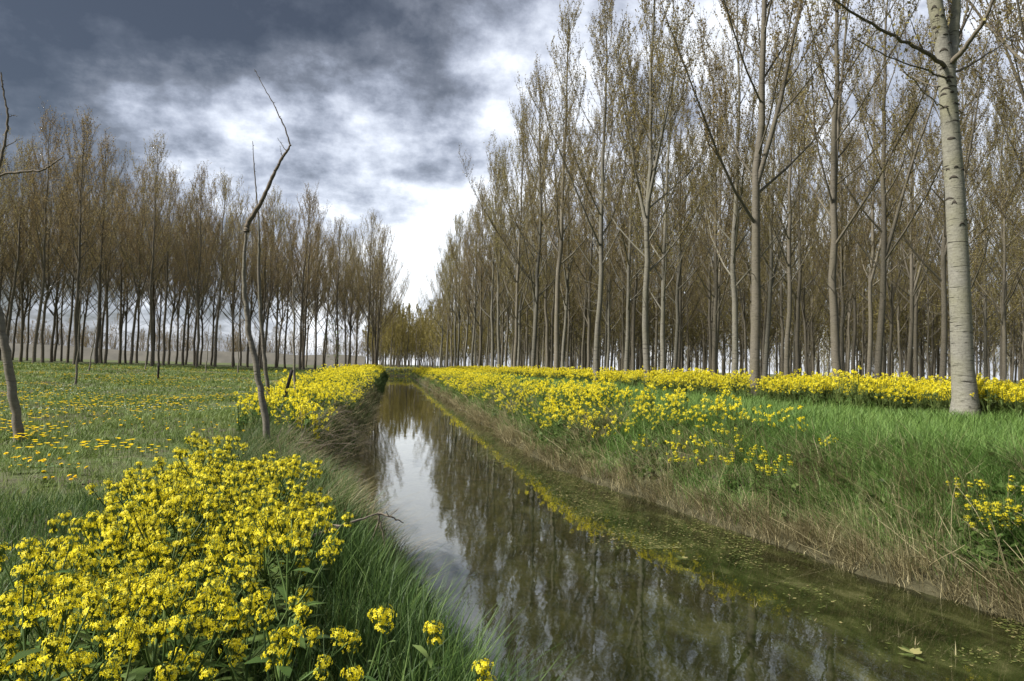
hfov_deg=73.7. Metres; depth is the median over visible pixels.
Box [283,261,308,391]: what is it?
sapling
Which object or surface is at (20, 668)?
mustard plant
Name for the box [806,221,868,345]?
poplar tree
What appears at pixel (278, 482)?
mustard plant
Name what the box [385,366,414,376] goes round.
canal end flowers
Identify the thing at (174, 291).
poplar tree
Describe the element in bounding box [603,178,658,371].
poplar tree
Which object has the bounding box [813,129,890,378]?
poplar tree
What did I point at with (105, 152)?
poplar tree
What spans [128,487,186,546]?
mustard plant
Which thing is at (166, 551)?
mustard plant
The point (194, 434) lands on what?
mustard plant
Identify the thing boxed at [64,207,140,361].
poplar tree
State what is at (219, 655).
mustard plant
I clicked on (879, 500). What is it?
bank weeds
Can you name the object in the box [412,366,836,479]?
bank flowers
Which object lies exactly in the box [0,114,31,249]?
poplar tree
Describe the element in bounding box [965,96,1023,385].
poplar tree
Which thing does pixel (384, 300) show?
poplar tree
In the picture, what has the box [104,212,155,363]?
poplar tree
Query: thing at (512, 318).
poplar tree
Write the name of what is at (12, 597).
mustard plant
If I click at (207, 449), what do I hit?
mustard plant
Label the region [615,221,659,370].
poplar tree
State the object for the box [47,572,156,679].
mustard plant
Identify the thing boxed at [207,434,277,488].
mustard plant
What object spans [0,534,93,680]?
mustard plant
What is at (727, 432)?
mustard plant
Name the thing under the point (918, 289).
poplar tree
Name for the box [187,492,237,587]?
mustard plant
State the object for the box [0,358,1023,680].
ground
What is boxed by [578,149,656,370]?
poplar tree
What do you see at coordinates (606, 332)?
poplar tree
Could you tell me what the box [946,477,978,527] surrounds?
mustard plant
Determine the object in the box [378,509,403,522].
dead branch
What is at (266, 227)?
poplar tree
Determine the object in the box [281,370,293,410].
wooden stake
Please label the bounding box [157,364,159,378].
wooden stake
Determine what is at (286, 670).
mustard plant
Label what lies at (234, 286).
poplar tree
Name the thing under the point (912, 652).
water plant
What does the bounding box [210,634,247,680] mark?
mustard plant
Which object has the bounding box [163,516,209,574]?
mustard plant
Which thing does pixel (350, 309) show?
poplar tree
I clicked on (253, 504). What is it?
mustard plant
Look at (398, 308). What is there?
poplar tree
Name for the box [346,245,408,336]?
poplar tree
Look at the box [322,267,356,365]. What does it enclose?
poplar tree
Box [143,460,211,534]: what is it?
mustard plant
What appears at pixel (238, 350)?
sapling
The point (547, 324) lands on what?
poplar tree
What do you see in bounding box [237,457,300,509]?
mustard plant
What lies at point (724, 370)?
poplar tree
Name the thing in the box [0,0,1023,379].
sky
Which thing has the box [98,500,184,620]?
mustard plant
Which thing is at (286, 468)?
mustard plant
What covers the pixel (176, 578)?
mustard plant
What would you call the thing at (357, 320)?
poplar tree
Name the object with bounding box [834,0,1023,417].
poplar tree
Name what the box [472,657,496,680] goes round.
mustard plant
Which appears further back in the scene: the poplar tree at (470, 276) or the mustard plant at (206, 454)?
the poplar tree at (470, 276)
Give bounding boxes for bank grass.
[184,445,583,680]
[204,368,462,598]
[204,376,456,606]
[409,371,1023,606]
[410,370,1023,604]
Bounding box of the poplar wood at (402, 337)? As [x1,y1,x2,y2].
[361,299,651,370]
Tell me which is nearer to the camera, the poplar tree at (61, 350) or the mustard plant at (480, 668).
the mustard plant at (480, 668)
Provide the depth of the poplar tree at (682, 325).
101.25 m
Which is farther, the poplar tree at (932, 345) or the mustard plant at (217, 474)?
the poplar tree at (932, 345)
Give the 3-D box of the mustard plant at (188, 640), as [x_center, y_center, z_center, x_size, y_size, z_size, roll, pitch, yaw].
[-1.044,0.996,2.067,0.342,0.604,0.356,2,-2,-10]
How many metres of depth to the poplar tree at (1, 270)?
68.75 m
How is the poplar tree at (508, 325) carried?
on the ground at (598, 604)
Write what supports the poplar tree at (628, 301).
on the ground at (598, 604)
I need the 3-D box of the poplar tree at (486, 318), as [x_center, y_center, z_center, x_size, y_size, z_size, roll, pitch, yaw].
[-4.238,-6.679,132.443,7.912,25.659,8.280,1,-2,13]
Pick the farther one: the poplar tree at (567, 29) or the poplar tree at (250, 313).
the poplar tree at (250, 313)
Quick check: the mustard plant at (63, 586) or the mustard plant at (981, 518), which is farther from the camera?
the mustard plant at (981, 518)
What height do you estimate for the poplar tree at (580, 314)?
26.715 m
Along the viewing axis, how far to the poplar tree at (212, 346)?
78.51 m
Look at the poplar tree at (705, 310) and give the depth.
92.89 m
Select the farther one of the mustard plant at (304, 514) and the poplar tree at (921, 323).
the poplar tree at (921, 323)
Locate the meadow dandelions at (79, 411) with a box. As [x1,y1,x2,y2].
[0,363,297,460]
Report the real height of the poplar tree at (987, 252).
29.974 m
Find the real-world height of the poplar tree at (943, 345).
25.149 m
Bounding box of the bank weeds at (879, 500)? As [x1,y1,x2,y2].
[460,387,1023,581]
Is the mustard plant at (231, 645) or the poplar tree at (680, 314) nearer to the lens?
the mustard plant at (231, 645)
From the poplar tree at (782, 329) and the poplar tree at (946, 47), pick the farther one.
the poplar tree at (782, 329)
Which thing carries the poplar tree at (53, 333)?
on the ground at (598, 604)
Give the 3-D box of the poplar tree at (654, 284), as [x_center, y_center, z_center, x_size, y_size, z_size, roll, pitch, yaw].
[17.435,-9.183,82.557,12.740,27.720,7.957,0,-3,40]
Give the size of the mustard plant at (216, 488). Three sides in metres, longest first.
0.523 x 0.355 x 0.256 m
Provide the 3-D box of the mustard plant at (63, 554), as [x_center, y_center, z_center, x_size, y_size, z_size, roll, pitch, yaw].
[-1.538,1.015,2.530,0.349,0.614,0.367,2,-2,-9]
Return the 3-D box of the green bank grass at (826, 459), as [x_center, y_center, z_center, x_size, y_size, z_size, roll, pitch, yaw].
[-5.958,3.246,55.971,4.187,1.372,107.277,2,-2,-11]
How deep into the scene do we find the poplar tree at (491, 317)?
84.64 m
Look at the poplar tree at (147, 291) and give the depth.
78.38 m
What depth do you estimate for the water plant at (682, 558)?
6.86 m
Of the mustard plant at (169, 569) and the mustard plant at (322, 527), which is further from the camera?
the mustard plant at (322, 527)
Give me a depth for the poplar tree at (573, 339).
139.79 m
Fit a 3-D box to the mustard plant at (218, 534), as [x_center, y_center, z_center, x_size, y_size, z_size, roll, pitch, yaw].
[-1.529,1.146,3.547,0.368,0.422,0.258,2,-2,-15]
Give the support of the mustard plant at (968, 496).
on the ground at (598, 604)
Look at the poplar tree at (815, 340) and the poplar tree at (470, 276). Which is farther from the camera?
the poplar tree at (815, 340)
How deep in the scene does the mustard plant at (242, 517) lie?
2.96 m
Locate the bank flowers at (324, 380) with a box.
[230,363,385,450]
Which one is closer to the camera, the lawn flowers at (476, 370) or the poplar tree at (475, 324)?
the lawn flowers at (476, 370)
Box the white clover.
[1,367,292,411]
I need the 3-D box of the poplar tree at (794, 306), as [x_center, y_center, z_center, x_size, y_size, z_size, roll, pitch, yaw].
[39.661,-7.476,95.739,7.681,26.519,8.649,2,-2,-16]
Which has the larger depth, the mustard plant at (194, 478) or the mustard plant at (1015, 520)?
the mustard plant at (1015, 520)
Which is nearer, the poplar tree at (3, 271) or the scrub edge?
the poplar tree at (3, 271)
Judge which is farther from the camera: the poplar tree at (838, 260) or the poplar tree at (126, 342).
the poplar tree at (126, 342)
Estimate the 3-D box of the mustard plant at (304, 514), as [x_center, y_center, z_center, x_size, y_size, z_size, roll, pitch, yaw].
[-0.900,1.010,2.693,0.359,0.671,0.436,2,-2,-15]
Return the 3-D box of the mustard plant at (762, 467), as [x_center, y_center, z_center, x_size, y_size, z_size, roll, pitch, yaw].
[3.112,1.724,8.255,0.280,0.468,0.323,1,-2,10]
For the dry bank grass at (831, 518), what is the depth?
7.14 m
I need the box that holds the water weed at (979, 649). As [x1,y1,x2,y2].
[427,412,1023,669]
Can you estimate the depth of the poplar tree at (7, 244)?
64.37 m
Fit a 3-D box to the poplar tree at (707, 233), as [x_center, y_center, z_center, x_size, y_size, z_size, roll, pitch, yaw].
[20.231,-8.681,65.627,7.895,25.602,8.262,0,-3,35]
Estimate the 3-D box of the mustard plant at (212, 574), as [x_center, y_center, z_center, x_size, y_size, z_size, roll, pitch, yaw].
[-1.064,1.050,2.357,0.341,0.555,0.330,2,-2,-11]
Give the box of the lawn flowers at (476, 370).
[426,367,505,374]
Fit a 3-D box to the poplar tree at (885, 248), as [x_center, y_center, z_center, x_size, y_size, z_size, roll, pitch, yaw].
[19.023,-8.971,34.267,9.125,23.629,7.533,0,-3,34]
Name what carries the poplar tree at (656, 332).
on the ground at (598, 604)
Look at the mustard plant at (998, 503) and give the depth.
5.73 m
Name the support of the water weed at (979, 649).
on the water
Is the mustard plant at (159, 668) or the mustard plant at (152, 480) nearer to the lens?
the mustard plant at (159, 668)
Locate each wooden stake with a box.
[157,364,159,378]
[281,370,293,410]
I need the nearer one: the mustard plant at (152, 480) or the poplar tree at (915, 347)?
the mustard plant at (152, 480)
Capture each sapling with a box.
[0,72,62,441]
[73,282,86,385]
[88,305,104,370]
[143,314,155,369]
[203,321,211,370]
[236,318,242,372]
[242,69,291,440]
[252,141,270,413]
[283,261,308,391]
[325,319,341,367]
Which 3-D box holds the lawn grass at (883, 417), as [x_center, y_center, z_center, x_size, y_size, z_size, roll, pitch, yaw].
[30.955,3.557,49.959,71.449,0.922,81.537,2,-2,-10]
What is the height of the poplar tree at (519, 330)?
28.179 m
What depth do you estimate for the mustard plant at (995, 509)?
5.77 m
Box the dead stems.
[266,395,381,501]
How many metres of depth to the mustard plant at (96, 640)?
1.91 m
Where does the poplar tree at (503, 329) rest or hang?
on the ground at (598, 604)
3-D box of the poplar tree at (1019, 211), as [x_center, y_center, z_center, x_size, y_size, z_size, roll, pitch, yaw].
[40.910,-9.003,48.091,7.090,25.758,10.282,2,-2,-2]
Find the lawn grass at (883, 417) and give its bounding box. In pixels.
[450,372,1023,512]
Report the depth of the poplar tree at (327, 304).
101.27 m
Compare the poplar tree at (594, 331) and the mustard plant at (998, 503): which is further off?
the poplar tree at (594, 331)
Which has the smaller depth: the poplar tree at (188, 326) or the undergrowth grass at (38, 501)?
the undergrowth grass at (38, 501)
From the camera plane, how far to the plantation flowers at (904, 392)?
18.16 m
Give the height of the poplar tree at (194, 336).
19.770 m
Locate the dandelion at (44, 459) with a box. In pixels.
[39,458,56,467]
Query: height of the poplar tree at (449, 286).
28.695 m
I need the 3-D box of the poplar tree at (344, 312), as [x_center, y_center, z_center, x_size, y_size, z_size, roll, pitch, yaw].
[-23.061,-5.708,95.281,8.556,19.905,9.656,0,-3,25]
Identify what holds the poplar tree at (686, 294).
on the ground at (598, 604)
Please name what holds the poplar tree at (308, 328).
on the ground at (598, 604)
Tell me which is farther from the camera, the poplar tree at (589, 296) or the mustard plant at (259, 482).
the poplar tree at (589, 296)
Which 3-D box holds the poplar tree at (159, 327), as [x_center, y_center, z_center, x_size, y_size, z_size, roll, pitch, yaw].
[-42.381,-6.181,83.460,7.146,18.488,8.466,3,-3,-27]
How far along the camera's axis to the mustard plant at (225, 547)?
2.84 m
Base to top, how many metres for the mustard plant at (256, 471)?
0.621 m
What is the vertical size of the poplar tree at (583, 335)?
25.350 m
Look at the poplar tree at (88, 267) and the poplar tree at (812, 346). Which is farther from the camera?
the poplar tree at (812, 346)
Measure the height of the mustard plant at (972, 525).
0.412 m
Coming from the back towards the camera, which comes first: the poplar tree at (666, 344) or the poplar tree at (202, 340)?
the poplar tree at (666, 344)
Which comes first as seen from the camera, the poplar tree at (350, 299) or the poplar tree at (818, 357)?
the poplar tree at (350, 299)
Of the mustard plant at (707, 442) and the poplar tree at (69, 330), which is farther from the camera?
the poplar tree at (69, 330)
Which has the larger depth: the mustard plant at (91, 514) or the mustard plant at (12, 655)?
the mustard plant at (91, 514)
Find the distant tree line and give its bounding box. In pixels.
[3,308,370,360]
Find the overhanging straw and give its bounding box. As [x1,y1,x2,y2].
[432,386,1023,636]
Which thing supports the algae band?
on the water
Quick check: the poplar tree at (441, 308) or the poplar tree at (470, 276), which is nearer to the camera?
the poplar tree at (470, 276)
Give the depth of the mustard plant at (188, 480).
3.34 m
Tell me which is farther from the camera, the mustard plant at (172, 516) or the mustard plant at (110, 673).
the mustard plant at (172, 516)
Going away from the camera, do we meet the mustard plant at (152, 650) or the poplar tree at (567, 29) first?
the mustard plant at (152, 650)
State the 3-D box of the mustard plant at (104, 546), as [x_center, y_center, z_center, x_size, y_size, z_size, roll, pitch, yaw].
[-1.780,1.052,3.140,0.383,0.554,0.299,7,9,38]
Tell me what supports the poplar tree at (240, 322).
on the ground at (598, 604)
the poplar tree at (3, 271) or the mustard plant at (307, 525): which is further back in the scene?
the poplar tree at (3, 271)
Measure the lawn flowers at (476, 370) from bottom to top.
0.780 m
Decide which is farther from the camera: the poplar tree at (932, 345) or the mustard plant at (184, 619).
the poplar tree at (932, 345)
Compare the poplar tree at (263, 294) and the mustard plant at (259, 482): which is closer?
the mustard plant at (259, 482)
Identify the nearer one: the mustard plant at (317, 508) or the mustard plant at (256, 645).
the mustard plant at (256, 645)
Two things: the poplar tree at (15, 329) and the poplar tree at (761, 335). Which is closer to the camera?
the poplar tree at (15, 329)
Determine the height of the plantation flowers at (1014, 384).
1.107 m
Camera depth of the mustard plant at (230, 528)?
3.75 m
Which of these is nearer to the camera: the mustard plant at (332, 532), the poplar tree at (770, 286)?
the mustard plant at (332, 532)
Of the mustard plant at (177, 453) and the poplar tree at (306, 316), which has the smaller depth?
the mustard plant at (177, 453)
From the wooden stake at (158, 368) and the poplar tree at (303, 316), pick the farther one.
the poplar tree at (303, 316)
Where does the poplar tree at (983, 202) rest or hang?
on the ground at (598, 604)
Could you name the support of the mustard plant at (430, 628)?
on the ground at (598, 604)
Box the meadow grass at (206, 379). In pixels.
[0,361,445,680]
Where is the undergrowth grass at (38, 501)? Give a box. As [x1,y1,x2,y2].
[0,479,471,680]
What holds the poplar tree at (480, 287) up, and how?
on the ground at (598, 604)
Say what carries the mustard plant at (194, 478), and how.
on the ground at (598, 604)
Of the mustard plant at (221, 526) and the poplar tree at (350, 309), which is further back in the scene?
the poplar tree at (350, 309)
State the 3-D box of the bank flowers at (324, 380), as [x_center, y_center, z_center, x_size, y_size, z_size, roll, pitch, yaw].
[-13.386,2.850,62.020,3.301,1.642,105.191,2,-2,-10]
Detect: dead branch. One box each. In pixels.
[302,513,377,539]
[371,514,386,547]
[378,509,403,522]
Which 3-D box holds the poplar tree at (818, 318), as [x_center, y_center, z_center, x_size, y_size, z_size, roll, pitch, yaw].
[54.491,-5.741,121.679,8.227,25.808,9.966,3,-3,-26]
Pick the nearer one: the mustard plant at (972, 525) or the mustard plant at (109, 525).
the mustard plant at (109, 525)
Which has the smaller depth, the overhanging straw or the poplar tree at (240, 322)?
the overhanging straw
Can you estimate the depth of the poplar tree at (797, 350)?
62.49 m
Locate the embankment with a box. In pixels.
[1,343,365,365]
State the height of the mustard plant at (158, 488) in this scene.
0.740 m
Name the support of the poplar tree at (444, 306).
on the ground at (598, 604)
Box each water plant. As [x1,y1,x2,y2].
[675,555,688,559]
[899,646,923,660]
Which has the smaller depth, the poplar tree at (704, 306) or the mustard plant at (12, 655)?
the mustard plant at (12, 655)
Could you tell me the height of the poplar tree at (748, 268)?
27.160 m
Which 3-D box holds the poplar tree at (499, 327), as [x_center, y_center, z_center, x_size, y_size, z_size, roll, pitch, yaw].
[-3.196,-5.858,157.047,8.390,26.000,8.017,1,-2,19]
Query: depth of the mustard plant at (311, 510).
3.54 m
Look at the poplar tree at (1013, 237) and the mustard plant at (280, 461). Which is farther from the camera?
the poplar tree at (1013, 237)
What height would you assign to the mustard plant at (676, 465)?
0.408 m
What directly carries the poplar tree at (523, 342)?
on the ground at (598, 604)
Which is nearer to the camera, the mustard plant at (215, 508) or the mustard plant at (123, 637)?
the mustard plant at (123, 637)
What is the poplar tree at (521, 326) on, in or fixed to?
on the ground at (598, 604)
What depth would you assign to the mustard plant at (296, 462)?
4.04 m
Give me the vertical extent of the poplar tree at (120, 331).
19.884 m
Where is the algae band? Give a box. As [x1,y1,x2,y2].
[404,381,701,548]
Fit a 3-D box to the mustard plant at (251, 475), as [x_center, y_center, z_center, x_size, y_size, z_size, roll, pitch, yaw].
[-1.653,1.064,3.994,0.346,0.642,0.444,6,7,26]
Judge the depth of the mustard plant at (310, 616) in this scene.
2.50 m
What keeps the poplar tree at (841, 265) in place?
on the ground at (598, 604)
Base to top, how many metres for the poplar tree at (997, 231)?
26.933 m
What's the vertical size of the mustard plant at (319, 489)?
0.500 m
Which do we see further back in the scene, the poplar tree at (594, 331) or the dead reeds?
the poplar tree at (594, 331)
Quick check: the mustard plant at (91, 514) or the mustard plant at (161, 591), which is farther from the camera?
the mustard plant at (91, 514)
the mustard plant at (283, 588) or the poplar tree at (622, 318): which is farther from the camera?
the poplar tree at (622, 318)
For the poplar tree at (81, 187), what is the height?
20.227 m
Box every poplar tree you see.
[0,96,107,362]
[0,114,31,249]
[0,135,73,337]
[0,143,43,279]
[0,151,84,362]
[0,159,85,361]
[0,168,54,360]
[0,185,30,268]
[0,200,13,296]
[0,200,47,360]
[1,213,40,359]
[2,193,53,360]
[3,191,63,360]
[7,182,100,361]
[18,140,129,362]
[26,104,128,363]
[26,223,97,360]
[32,164,136,362]
[33,205,96,360]
[45,192,113,361]
[55,129,154,363]
[57,167,164,363]
[57,177,151,362]
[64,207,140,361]
[70,209,131,361]
[76,175,176,363]
[90,169,190,363]
[98,161,171,364]
[98,204,171,362]
[99,130,214,365]
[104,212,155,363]
[104,219,169,339]
[128,204,178,363]
[129,162,203,365]
[138,195,199,364]
[141,222,184,363]
[142,179,232,365]
[157,222,208,363]
[161,212,213,364]
[165,191,226,365]
[166,160,243,367]
[179,206,242,365]
[179,219,233,364]
[180,191,273,366]
[189,218,251,365]
[191,167,291,366]
[209,217,268,365]
[219,200,288,366]
[229,232,292,341]
[230,219,298,359]
[231,195,305,367]
[241,204,320,367]
[248,182,325,367]
[255,217,325,367]
[262,182,336,369]
[263,193,349,368]
[266,234,301,366]
[273,224,341,368]
[279,227,332,367]
[280,222,346,369]
[280,246,335,324]
[282,244,334,366]
[288,214,363,369]
[300,243,351,366]
[312,232,353,366]
[319,232,383,365]
[319,247,375,365]
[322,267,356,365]
[329,227,395,365]
[330,258,372,366]
[332,239,384,365]
[338,222,410,365]
[341,209,398,364]
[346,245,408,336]
[347,259,396,365]
[353,235,393,364]
[358,249,403,351]
[358,257,403,362]
[366,260,410,364]
[418,255,458,367]
[421,256,466,367]
[426,241,463,366]
[432,242,477,366]
[436,214,477,365]
[439,210,475,365]
[444,251,500,365]
[447,212,487,366]
[449,183,516,366]
[450,202,501,365]
[453,266,490,347]
[457,158,541,367]
[458,65,593,368]
[462,248,494,365]
[467,141,537,366]
[472,241,502,366]
[474,241,515,355]
[479,212,527,366]
[480,208,528,366]
[483,0,617,376]
[484,103,578,366]
[485,263,521,357]
[486,291,507,350]
[487,180,556,366]
[489,126,592,368]
[500,229,525,366]
[505,250,530,365]
[510,229,544,367]
[512,168,576,340]
[513,265,534,367]
[519,207,553,368]
[534,0,659,379]
[534,203,581,367]
[535,122,607,366]
[540,252,556,367]
[541,230,573,349]
[544,176,596,367]
[548,106,639,368]
[550,189,608,369]
[552,275,580,366]
[559,239,598,369]
[559,338,561,367]
[569,218,606,367]
[570,251,597,335]
[577,0,748,382]
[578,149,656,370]
[578,186,655,370]
[579,42,732,373]
[587,250,616,370]
[591,114,671,371]
[592,227,621,370]
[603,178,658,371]
[613,6,732,373]
[613,152,699,350]
[614,234,666,369]
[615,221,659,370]
[620,76,734,373]
[625,184,689,369]
[638,214,689,345]
[649,142,725,371]
[652,179,717,335]
[653,45,772,375]
[654,251,687,368]
[656,0,877,394]
[665,215,713,372]
[665,232,706,337]
[667,146,766,376]
[667,218,720,372]
[671,127,750,374]
[680,0,833,384]
[682,244,697,367]
[684,246,730,345]
[688,179,750,344]
[697,179,779,375]
[712,246,739,376]
[718,127,791,336]
[718,211,769,330]
[720,58,861,381]
[721,242,749,348]
[722,139,817,379]
[729,192,791,378]
[734,26,842,381]
[739,239,786,377]
[760,71,838,376]
[761,0,951,384]
[762,214,796,378]
[764,215,827,377]
[765,177,838,375]
[771,246,810,376]
[775,211,829,372]
[783,247,828,359]
[785,98,896,376]
[785,196,829,378]
[786,0,1002,379]
[796,56,943,376]
[802,123,897,376]
[803,260,826,376]
[804,190,868,343]
[805,189,890,378]
[805,274,827,372]
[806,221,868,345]
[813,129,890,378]
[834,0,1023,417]
[840,214,876,378]
[843,83,975,378]
[846,218,886,339]
[847,0,1023,384]
[853,105,971,384]
[861,172,930,379]
[866,225,906,376]
[867,188,939,378]
[876,210,948,333]
[889,113,1023,349]
[891,41,1014,332]
[897,214,948,379]
[908,212,940,381]
[921,175,1016,316]
[925,164,1023,383]
[934,63,1023,379]
[958,0,1023,291]
[961,0,1023,258]
[962,22,1023,238]
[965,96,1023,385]
[970,174,1023,340]
[980,131,1023,299]
[995,151,1023,295]
[995,173,1023,217]
[1003,126,1023,188]
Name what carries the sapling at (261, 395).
on the ground at (598, 604)
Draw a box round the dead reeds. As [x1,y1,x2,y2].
[448,383,1023,603]
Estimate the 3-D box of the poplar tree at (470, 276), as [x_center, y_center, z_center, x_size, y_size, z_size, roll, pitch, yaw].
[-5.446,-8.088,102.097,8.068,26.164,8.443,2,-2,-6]
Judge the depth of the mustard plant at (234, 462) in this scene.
4.62 m
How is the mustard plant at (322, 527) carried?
on the ground at (598, 604)
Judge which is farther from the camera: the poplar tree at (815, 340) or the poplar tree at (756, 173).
the poplar tree at (815, 340)
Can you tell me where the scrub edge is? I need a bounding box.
[443,340,1017,381]
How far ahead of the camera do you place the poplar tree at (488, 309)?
123.27 m
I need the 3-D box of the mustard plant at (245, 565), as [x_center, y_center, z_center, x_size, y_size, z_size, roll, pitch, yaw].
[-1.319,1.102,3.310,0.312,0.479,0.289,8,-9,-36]
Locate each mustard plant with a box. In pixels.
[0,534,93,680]
[0,565,59,652]
[0,570,99,680]
[0,588,148,680]
[0,605,117,680]
[0,626,72,680]
[0,646,27,679]
[6,562,159,680]
[11,551,114,680]
[33,617,208,680]
[35,532,135,661]
[43,536,194,680]
[44,574,150,680]
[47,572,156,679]
[47,596,236,680]
[48,503,174,646]
[50,580,184,680]
[53,522,133,615]
[55,514,160,674]
[55,575,172,680]
[66,509,161,650]
[69,508,187,618]
[79,556,216,680]
[81,565,240,680]
[82,493,218,665]
[83,492,215,665]
[84,473,184,568]
[84,539,176,641]
[85,469,171,558]
[89,508,183,667]
[96,510,146,569]
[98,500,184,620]
[101,532,223,680]
[103,481,170,537]
[104,485,195,604]
[105,489,203,602]
[119,466,205,572]
[119,558,237,680]
[125,460,198,543]
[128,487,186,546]
[136,457,221,538]
[137,553,256,680]
[140,472,242,586]
[141,472,227,603]
[141,474,249,615]
[141,556,190,648]
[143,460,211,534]
[155,661,170,680]
[158,461,249,540]
[159,572,243,678]
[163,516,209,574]
[163,529,226,611]
[163,556,265,680]
[166,501,208,548]
[167,450,236,524]
[167,562,259,680]
[167,643,194,680]
[168,472,221,515]
[173,446,249,545]
[173,452,219,512]
[174,463,223,515]
[175,494,216,566]
[180,526,255,653]
[181,591,299,680]
[183,444,248,519]
[184,431,240,467]
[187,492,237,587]
[188,442,243,481]
[188,519,245,615]
[189,489,271,583]
[189,517,245,588]
[191,471,272,532]
[193,466,268,569]
[193,471,275,526]
[194,470,257,561]
[195,477,225,530]
[199,624,348,680]
[200,481,302,589]
[203,533,286,653]
[204,526,343,680]
[205,469,251,542]
[206,587,361,680]
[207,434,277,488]
[207,510,313,679]
[210,460,256,508]
[210,517,305,680]
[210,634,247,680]
[212,515,260,604]
[213,500,267,578]
[213,504,313,629]
[216,492,258,543]
[221,485,299,598]
[221,485,300,564]
[224,457,290,541]
[228,459,299,512]
[228,511,305,639]
[234,480,317,572]
[236,587,273,680]
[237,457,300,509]
[237,509,328,634]
[238,460,316,562]
[243,494,353,680]
[248,491,319,572]
[256,509,338,612]
[258,472,293,503]
[262,453,322,521]
[272,496,325,586]
[275,483,322,522]
[275,493,323,556]
[280,509,335,596]
[280,585,324,673]
[340,663,363,680]
[364,602,396,680]
[413,620,444,680]
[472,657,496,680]
[668,456,684,481]
[678,457,690,480]
[705,439,728,466]
[709,452,740,493]
[717,427,739,467]
[739,444,766,484]
[745,452,767,487]
[755,464,779,499]
[757,464,785,505]
[764,454,792,493]
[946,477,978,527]
[954,491,989,539]
[963,513,1019,563]
[964,502,1021,564]
[969,519,1012,564]
[978,475,1023,536]
[982,498,1023,549]
[1002,512,1023,566]
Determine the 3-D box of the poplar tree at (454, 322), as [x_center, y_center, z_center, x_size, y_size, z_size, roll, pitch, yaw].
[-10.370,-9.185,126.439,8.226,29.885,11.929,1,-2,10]
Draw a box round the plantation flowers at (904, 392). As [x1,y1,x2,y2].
[450,365,1023,418]
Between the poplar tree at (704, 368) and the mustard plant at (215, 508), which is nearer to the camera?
the mustard plant at (215, 508)
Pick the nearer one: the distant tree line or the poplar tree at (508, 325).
the poplar tree at (508, 325)
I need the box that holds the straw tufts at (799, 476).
[423,373,1023,612]
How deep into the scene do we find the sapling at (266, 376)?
14.07 m
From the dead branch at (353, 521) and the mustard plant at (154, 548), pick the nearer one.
the mustard plant at (154, 548)
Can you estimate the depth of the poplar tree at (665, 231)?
44.83 m
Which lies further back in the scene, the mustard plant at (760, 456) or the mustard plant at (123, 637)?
the mustard plant at (760, 456)
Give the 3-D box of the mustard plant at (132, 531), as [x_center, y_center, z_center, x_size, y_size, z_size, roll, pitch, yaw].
[-1.595,1.030,2.878,0.416,0.596,0.339,0,-3,27]
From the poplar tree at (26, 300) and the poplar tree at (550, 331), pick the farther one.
the poplar tree at (550, 331)
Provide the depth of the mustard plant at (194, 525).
3.08 m
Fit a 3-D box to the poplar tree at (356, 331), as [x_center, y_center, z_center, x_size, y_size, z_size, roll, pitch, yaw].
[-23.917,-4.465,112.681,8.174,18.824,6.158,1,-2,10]
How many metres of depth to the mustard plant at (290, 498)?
4.01 m
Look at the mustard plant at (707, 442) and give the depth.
9.59 m
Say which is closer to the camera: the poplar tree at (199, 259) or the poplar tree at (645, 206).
the poplar tree at (645, 206)
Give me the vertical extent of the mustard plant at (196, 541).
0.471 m
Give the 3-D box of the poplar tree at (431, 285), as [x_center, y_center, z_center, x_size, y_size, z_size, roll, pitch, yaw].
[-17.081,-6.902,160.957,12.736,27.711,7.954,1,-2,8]
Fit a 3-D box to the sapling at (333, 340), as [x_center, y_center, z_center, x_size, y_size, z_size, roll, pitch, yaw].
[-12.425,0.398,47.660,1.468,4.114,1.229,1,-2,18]
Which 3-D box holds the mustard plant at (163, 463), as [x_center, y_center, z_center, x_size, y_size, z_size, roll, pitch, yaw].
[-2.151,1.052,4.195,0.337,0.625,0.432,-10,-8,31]
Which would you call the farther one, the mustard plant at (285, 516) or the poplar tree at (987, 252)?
the poplar tree at (987, 252)
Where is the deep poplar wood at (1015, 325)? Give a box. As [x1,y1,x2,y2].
[462,225,1023,384]
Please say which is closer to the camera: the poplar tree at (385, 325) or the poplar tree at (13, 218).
the poplar tree at (13, 218)
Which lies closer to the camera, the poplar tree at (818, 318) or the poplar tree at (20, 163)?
the poplar tree at (20, 163)
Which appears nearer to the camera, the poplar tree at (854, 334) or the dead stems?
the dead stems
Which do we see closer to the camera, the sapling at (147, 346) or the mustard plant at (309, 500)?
the mustard plant at (309, 500)
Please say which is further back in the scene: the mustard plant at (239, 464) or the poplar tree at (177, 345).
the poplar tree at (177, 345)
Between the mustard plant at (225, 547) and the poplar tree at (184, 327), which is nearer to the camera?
the mustard plant at (225, 547)
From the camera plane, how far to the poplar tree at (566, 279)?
71.03 m
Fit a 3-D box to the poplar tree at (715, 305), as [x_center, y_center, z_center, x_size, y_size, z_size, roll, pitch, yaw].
[15.648,-9.927,52.364,7.783,26.870,8.764,3,-3,-41]
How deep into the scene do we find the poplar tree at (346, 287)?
81.19 m
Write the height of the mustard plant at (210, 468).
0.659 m
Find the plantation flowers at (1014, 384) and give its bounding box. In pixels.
[623,369,1023,397]
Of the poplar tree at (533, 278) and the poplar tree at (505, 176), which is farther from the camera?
the poplar tree at (533, 278)
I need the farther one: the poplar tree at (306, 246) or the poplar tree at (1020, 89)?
the poplar tree at (306, 246)

